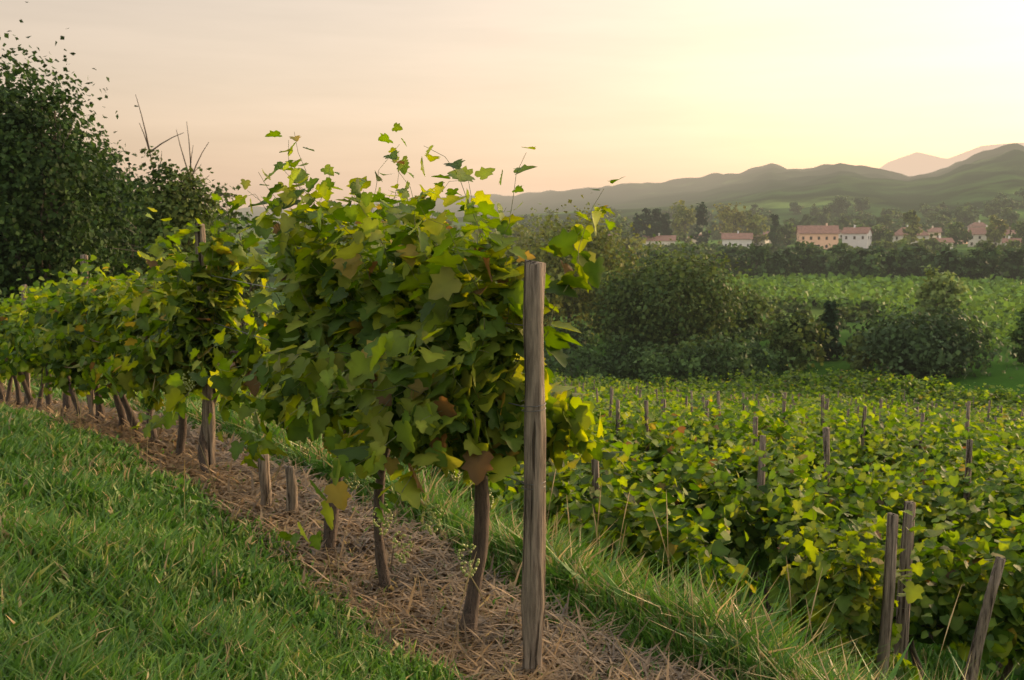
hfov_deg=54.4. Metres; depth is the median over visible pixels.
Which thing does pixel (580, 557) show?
dry stalks
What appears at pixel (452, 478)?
grape bunches
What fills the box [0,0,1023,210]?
sky
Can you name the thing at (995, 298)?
valley vineyards
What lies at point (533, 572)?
row posts
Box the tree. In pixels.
[0,2,1023,382]
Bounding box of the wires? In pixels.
[20,275,545,489]
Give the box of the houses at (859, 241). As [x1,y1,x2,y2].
[643,220,1020,248]
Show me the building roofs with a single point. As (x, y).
(976, 228)
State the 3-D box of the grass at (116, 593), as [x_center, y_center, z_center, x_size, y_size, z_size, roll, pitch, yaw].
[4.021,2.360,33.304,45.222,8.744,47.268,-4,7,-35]
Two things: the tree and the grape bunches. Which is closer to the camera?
the grape bunches
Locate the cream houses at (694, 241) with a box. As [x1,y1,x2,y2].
[689,226,1012,244]
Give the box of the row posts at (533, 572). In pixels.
[21,223,545,677]
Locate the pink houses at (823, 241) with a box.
[720,223,967,248]
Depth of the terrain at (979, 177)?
891.65 m
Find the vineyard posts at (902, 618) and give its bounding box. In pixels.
[4,376,1022,679]
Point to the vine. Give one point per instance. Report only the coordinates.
(698, 466)
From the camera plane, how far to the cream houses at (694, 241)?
537.47 m
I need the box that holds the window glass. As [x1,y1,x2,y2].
[725,235,1004,247]
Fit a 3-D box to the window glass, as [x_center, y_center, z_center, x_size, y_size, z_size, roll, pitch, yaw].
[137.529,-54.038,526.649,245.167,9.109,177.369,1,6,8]
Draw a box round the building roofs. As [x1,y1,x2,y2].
[608,222,1022,242]
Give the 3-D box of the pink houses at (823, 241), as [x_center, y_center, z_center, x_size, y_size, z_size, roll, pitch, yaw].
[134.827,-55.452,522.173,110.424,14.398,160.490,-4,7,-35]
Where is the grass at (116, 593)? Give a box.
[0,377,1023,679]
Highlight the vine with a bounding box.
[0,122,1023,679]
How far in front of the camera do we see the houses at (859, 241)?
455.90 m
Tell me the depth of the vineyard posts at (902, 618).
8.58 m
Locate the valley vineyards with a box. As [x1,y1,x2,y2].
[496,272,1023,351]
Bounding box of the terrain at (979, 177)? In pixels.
[1,143,1023,679]
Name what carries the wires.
attached to the row posts at (533, 572)
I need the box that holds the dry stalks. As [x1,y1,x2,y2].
[60,375,989,679]
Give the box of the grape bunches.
[182,371,522,577]

